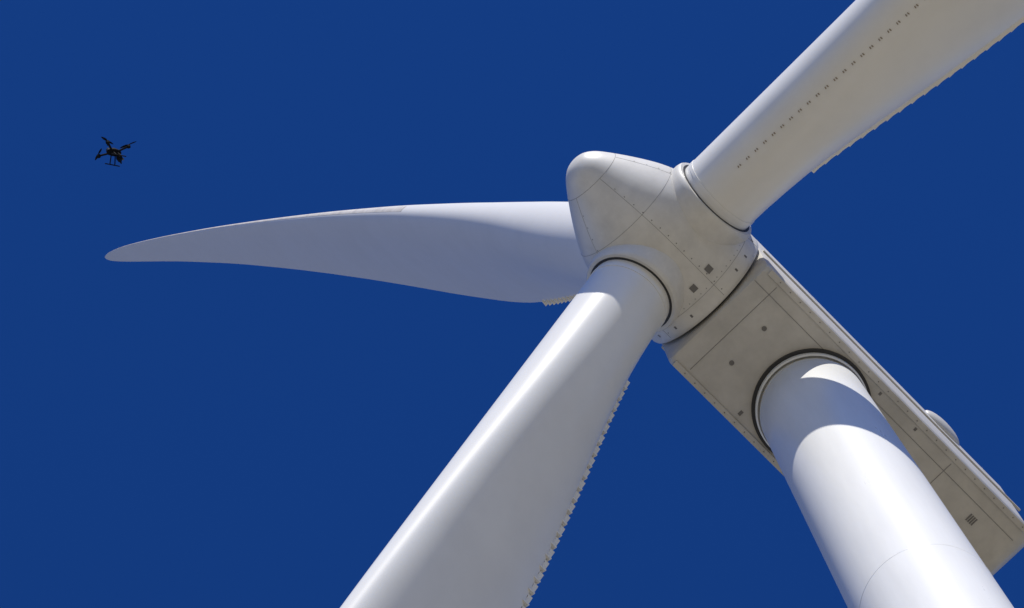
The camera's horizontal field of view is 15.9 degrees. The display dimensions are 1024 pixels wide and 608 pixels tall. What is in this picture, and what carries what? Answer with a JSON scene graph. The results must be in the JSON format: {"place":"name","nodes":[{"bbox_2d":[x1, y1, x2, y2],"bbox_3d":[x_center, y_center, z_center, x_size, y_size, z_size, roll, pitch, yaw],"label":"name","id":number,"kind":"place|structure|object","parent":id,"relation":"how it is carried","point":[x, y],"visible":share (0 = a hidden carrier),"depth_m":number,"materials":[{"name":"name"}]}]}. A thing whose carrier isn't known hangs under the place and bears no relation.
{"place":"outdoors","nodes":[
{"label":"outdoors","id":0,"kind":"place"},
{"bbox_2d":[95,137,135,166],"bbox_3d":[-6.335,-2.392,57.996,0.601,0.329,0.587,10,-45,-31],"label":"camera drone","id":1,"kind":"object","parent":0,"point":[111,151],"visible":1,"depth_m":57.96,"materials":[{"name":"black plastic"}]},
{"bbox_2d":[0,0,1023,607],"label":"sky","id":2,"kind":"structure","parent":0,"point":[174,434],"materials":[{"name":"blue"}]},
{"bbox_3d":[14.248,23.948,6.337,52.000,0.096,52.000,-44,-75,7],"label":"gravel pad","id":3,"kind":"object","parent":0,"visible":0},
{"bbox_3d":[14.264,23.996,6.167,8.400,0.750,8.400,-44,-75,7],"label":"foundation plinth","id":4,"kind":"object","parent":3,"relation":"on","visible":0},
{"bbox_2d":[759,356,1013,607],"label":"tower shell","id":5,"kind":"object","parent":4,"relation":"on","point":[868,500],"visible":1,"depth_m":74.30},
{"bbox_2d":[751,348,870,452],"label":"yaw gap seal","id":6,"kind":"object","parent":5,"relation":"on","point":[789,355],"visible":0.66,"depth_m":83.34,"materials":[{"name":"grey rubber"}]},
{"bbox_2d":[755,353,866,446],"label":"yaw collar","id":7,"kind":"object","parent":5,"relation":"on","point":[790,359],"visible":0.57,"depth_m":83.25,"materials":[{"name":"paint"}]},
{"bbox_2d":[662,241,1023,575],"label":"nacelle housing","id":8,"kind":"object","parent":5,"relation":"on","point":[750,348],"visible":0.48,"depth_m":83.43,"materials":[{"name":"white plastic"}]},
{"bbox_2d":[566,151,757,343],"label":"spinner cone","id":9,"kind":"object","parent":8,"relation":"attached to","point":[608,213],"visible":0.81,"depth_m":83.01,"materials":[{"name":"white plastic"}]},
{"bbox_2d":[105,202,587,305],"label":"rotor blade","id":10,"kind":"object","parent":9,"relation":"attached to","point":[527,252],"visible":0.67,"depth_m":100.36,"materials":[{"name":"white plastic"}]},
{"bbox_2d":[340,244,683,607],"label":"rotor blade","id":11,"kind":"object","parent":9,"relation":"attached to","point":[485,522],"visible":1,"depth_m":78.73,"materials":[{"name":"white plastic"}]},
{"bbox_2d":[569,154,756,337],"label":"spinner seams","id":12,"kind":"object","parent":9,"relation":"attached to","point":[655,227],"visible":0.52,"depth_m":83.00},
{"bbox_2d":[583,164,752,336],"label":"spinner fasteners","id":13,"kind":"object","parent":9,"relation":"attached to","point":[691,316],"visible":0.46,"depth_m":83.15,"materials":[{"name":"grey metal"}]},
{"bbox_2d":[689,264,712,292],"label":"spinner drain plates","id":14,"kind":"object","parent":9,"relation":"attached to","point":[708,269],"visible":1,"depth_m":82.89,"materials":[{"name":"grey metal"}]},
{"bbox_2d":[672,0,1023,244],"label":"rotor blade","id":15,"kind":"object","parent":9,"relation":"attached to","point":[853,72],"visible":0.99,"depth_m":82.05,"materials":[{"name":"white plastic"}]},
{"bbox_2d":[684,266,750,333],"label":"hub gap seal","id":16,"kind":"object","parent":8,"relation":"attached to","point":[719,304],"visible":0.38,"depth_m":83.34,"materials":[{"name":"grey rubber"}]},
{"bbox_2d":[661,249,1023,531],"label":"nacelle edge flanges","id":17,"kind":"object","parent":8,"relation":"attached to","point":[862,365],"visible":0.72,"depth_m":83.76,"materials":[{"name":"white metal"}]},
{"bbox_2d":[690,280,1012,540],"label":"nacelle seams","id":18,"kind":"object","parent":8,"relation":"attached to","point":[874,401],"visible":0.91,"depth_m":83.71,"materials":[{"name":"grey"}]},
{"bbox_2d":[684,282,1022,527],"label":"nacelle vents and bolts","id":19,"kind":"object","parent":8,"relation":"attached to","point":[731,363],"visible":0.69,"depth_m":83.66,"materials":[{"name":"grey metal"}]},
{"bbox_2d":[925,410,958,444],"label":"nacelle side fairing","id":20,"kind":"object","parent":8,"relation":"attached to","point":[945,427],"visible":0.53,"depth_m":86.76,"materials":[{"name":"white plastic"}]},
{"bbox_2d":[859,543,990,607],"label":"tower flange bands","id":21,"kind":"object","parent":5,"relation":"attached to","point":[904,550],"visible":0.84,"depth_m":70.38,"materials":[{"name":"white metal"}]}
]}

